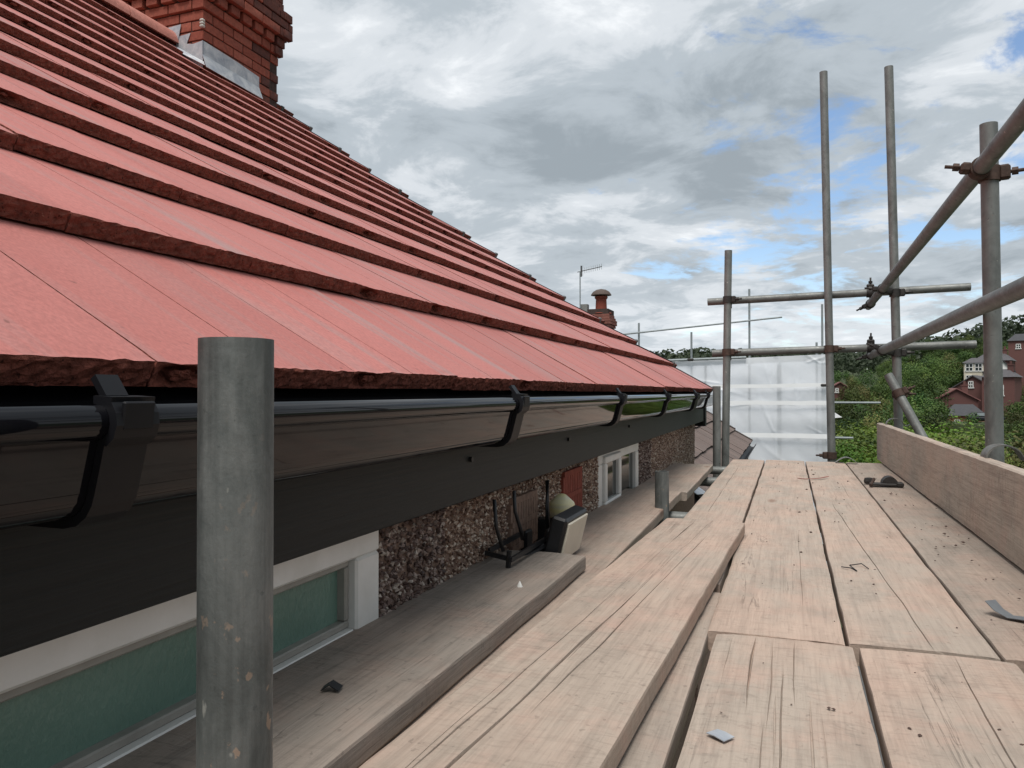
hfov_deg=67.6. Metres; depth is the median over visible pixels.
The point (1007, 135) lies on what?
scaffold tube
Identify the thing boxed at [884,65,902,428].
scaffold tube
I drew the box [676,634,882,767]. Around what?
scaffold board
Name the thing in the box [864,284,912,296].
scaffold coupler
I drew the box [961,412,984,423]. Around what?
tree
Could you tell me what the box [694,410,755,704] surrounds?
neighbour house
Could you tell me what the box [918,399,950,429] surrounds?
tree
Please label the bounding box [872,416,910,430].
tree
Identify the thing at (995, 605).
offcut
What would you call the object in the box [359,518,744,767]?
scaffold board
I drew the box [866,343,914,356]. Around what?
scaffold coupler
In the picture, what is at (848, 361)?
wood
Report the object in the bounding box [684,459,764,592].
scaffold board
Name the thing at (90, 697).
window
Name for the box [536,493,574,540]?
dome lamp
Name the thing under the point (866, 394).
tree
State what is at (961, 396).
brick house
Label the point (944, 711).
scaffold board
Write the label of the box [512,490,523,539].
cable
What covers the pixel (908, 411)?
scaffold tube
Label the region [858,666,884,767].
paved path
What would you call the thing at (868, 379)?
tree
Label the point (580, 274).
television aerial
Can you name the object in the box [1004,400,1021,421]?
tree
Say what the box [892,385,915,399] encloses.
scaffold coupler
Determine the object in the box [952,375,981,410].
brick house
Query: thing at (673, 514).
transom tube
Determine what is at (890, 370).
tree
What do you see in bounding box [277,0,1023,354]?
sky
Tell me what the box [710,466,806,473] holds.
transom tube
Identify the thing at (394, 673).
scaffold board
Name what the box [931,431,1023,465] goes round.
bush
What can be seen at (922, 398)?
tree
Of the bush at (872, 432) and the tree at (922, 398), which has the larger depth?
the tree at (922, 398)
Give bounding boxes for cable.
[492,499,504,551]
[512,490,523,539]
[545,480,549,528]
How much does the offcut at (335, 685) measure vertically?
0.008 m
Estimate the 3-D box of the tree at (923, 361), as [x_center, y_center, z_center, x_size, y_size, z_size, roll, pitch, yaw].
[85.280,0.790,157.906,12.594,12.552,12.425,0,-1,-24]
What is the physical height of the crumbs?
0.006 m
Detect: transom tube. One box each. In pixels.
[669,511,820,532]
[700,477,810,488]
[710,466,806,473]
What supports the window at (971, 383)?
in the brick house at (974, 382)
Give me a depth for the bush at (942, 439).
24.28 m
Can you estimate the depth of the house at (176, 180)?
1.21 m
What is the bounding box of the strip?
[798,476,828,478]
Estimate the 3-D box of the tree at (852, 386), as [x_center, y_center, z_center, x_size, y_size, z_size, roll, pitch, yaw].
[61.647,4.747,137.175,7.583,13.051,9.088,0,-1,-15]
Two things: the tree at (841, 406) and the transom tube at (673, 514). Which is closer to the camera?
the transom tube at (673, 514)
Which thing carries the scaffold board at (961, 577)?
on the transom tube at (673, 514)
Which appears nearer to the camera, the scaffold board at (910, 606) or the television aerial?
the scaffold board at (910, 606)
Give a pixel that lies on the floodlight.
(564, 531)
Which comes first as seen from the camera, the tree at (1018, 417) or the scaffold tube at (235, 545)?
the scaffold tube at (235, 545)
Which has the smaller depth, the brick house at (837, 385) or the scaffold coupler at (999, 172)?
the scaffold coupler at (999, 172)
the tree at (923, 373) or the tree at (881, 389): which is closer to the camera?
the tree at (881, 389)
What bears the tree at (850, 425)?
on the ground
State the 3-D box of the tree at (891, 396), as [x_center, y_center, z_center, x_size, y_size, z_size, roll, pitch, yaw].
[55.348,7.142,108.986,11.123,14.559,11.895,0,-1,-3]
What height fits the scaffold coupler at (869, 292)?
0.200 m
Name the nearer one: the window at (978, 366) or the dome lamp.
the dome lamp
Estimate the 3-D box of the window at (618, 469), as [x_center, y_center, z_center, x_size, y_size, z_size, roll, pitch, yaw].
[0.429,0.761,3.171,0.072,1.026,0.788,0,-1,20]
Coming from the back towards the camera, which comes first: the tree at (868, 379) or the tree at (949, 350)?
the tree at (949, 350)
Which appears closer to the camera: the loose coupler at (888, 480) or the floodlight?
the floodlight
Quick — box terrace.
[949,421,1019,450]
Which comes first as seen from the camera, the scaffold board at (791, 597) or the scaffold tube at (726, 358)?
the scaffold board at (791, 597)
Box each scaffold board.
[103,550,585,767]
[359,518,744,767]
[368,489,681,759]
[617,592,720,767]
[634,463,712,500]
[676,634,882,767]
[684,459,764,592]
[707,460,844,650]
[805,461,1000,665]
[846,463,1023,672]
[859,648,1023,767]
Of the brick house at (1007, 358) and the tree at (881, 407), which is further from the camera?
the brick house at (1007, 358)
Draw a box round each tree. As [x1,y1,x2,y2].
[834,369,861,387]
[835,374,865,412]
[835,387,866,430]
[835,404,872,429]
[836,417,862,436]
[838,401,875,424]
[852,385,884,414]
[854,411,885,432]
[855,382,891,413]
[856,368,881,399]
[860,399,934,426]
[862,412,879,429]
[864,383,931,417]
[864,396,904,423]
[869,371,891,400]
[870,403,939,428]
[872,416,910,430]
[875,358,905,378]
[879,358,930,399]
[880,364,913,381]
[883,389,944,419]
[891,375,949,412]
[901,356,912,365]
[902,358,938,372]
[903,357,950,403]
[903,395,965,433]
[903,409,952,437]
[906,413,965,436]
[907,350,924,365]
[915,381,953,411]
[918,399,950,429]
[919,339,940,362]
[925,349,964,362]
[928,350,962,369]
[928,368,955,387]
[933,336,982,355]
[937,359,963,386]
[938,352,963,371]
[941,350,975,362]
[955,334,978,358]
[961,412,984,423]
[963,338,982,360]
[975,419,1023,451]
[978,340,1007,356]
[1004,398,1023,443]
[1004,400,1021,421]
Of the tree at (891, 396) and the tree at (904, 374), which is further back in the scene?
the tree at (904, 374)
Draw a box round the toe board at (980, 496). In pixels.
[877,423,1023,569]
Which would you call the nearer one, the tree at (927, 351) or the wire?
the wire
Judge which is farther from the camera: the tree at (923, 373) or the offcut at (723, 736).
the tree at (923, 373)
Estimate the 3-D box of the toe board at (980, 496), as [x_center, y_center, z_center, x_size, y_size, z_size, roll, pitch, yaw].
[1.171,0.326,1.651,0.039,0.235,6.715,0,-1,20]
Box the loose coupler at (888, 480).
[864,475,903,486]
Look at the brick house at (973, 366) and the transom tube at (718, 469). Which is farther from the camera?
the brick house at (973, 366)
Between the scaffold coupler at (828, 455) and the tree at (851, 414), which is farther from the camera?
the tree at (851, 414)
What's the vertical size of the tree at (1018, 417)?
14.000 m
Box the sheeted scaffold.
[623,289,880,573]
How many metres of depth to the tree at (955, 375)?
140.50 m
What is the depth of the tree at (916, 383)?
114.22 m
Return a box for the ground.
[834,371,1022,626]
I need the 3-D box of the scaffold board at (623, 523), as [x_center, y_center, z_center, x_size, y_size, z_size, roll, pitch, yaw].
[-0.093,0.453,1.316,0.260,0.039,4.222,0,-1,19]
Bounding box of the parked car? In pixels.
[967,412,1004,421]
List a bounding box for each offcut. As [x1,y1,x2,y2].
[320,680,342,690]
[706,729,733,741]
[985,600,1023,619]
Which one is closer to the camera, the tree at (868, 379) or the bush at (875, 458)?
the bush at (875, 458)
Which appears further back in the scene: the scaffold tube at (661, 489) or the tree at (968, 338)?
the tree at (968, 338)
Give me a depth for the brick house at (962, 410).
102.30 m
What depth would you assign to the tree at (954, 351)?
205.19 m
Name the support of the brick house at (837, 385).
on the ground
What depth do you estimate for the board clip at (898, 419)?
4.50 m
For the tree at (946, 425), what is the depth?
73.18 m
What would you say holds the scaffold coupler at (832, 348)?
attached to the scaffold tube at (827, 265)
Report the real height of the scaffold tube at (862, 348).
0.052 m
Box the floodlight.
[484,505,587,567]
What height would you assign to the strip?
0.009 m
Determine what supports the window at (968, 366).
in the brick house at (973, 366)
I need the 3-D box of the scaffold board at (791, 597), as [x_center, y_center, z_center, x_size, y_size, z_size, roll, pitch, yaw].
[1.083,0.477,3.061,0.231,0.039,3.682,0,-1,20]
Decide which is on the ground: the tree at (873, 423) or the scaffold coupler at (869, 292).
the tree at (873, 423)
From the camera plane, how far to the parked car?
94.92 m
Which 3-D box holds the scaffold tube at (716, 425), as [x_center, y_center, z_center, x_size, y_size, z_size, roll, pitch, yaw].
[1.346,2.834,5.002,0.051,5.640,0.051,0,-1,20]
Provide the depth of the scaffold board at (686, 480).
3.84 m
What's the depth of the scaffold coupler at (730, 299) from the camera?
5.28 m
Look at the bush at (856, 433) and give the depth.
27.81 m
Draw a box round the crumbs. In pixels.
[720,463,1023,745]
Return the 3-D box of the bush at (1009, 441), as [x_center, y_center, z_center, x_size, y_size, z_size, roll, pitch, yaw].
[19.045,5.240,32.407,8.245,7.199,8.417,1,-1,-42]
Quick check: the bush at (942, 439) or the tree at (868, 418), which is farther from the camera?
the tree at (868, 418)
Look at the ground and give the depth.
311.51 m
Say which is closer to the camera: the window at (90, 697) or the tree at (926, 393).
the window at (90, 697)
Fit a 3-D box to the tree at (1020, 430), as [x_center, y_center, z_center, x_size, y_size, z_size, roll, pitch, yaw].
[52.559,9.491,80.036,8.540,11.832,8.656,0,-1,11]
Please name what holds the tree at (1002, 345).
on the ground
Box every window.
[0,530,378,767]
[597,443,637,506]
[965,363,973,371]
[968,381,973,387]
[974,363,981,371]
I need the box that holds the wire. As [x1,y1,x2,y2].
[841,563,868,570]
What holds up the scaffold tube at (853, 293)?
attached to the scaffold coupler at (730, 299)
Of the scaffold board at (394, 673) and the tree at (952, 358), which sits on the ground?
the tree at (952, 358)
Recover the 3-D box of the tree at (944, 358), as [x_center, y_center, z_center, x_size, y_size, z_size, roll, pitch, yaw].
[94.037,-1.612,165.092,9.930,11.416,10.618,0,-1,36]
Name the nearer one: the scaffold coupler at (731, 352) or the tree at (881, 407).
the scaffold coupler at (731, 352)
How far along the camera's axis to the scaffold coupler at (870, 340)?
5.06 m
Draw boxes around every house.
[0,0,712,767]
[581,289,616,328]
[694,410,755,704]
[834,382,848,400]
[935,381,980,407]
[944,404,983,421]
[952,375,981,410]
[962,358,983,379]
[977,346,1015,369]
[981,361,1022,412]
[982,360,1015,372]
[1007,334,1023,394]
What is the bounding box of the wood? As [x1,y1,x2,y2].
[651,314,1023,374]
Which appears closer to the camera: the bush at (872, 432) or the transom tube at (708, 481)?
the transom tube at (708, 481)
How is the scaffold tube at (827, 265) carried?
on the paved path
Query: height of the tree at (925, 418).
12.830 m
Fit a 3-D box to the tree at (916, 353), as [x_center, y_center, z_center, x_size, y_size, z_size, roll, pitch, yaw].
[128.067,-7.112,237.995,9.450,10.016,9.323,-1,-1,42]
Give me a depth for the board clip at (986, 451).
2.23 m
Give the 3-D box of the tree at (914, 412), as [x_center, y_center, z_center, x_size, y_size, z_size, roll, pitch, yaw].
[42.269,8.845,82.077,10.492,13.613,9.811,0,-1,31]
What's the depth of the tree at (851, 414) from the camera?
80.26 m
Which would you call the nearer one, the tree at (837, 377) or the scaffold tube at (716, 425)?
the scaffold tube at (716, 425)
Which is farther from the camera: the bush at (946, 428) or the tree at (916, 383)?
the tree at (916, 383)
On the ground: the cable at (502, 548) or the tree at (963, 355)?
the tree at (963, 355)
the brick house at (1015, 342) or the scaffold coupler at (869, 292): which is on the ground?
the brick house at (1015, 342)
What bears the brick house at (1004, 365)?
on the ground
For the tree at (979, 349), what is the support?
on the ground
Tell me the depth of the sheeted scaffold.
18.88 m
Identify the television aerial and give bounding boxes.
[577,264,601,308]
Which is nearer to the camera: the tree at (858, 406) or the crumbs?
the crumbs
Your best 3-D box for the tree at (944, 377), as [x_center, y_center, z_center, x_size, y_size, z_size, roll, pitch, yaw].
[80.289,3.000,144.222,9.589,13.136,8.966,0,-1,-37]
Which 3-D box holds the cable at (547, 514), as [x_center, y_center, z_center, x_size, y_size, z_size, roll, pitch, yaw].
[0.094,0.323,2.013,0.012,0.139,0.018,0,-1,-19]
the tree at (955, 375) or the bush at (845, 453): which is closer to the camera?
the bush at (845, 453)
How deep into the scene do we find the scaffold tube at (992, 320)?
2.40 m
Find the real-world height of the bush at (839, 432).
7.490 m
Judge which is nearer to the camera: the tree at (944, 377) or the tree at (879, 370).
the tree at (944, 377)
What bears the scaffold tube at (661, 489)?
on the paved path
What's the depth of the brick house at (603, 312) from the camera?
22.10 m
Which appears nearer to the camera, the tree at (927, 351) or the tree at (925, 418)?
the tree at (925, 418)
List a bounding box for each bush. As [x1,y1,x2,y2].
[835,419,905,440]
[835,426,876,454]
[835,435,878,463]
[836,429,876,459]
[838,419,940,444]
[855,433,952,463]
[903,416,1017,462]
[909,426,1022,467]
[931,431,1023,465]
[948,430,1023,468]
[958,423,1023,459]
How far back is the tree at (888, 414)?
85.88 m
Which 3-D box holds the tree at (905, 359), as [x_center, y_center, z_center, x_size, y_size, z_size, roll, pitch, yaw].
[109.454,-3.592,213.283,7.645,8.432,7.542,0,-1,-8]
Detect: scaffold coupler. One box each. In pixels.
[722,349,740,355]
[723,296,741,308]
[816,452,836,461]
[824,345,844,351]
[856,277,875,310]
[856,333,875,359]
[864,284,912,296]
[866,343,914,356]
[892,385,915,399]
[944,157,1023,183]
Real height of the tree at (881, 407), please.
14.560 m
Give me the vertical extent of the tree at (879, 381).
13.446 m
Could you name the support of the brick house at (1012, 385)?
on the ground
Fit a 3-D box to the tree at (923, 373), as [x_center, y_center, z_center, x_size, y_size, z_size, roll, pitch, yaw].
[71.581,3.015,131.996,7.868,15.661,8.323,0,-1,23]
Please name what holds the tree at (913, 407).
on the ground
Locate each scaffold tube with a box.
[196,337,273,767]
[655,470,668,527]
[707,283,970,305]
[712,340,976,356]
[713,386,720,476]
[721,250,731,466]
[819,70,838,615]
[865,98,1023,309]
[867,276,1023,358]
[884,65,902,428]
[884,373,927,436]
[979,121,1004,462]
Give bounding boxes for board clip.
[885,418,909,425]
[980,443,1023,460]
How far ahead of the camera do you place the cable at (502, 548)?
1.65 m
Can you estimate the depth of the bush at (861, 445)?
26.09 m
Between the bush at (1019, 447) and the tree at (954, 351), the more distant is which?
the tree at (954, 351)
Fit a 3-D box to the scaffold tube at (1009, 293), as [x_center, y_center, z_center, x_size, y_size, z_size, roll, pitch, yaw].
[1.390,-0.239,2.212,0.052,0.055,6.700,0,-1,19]

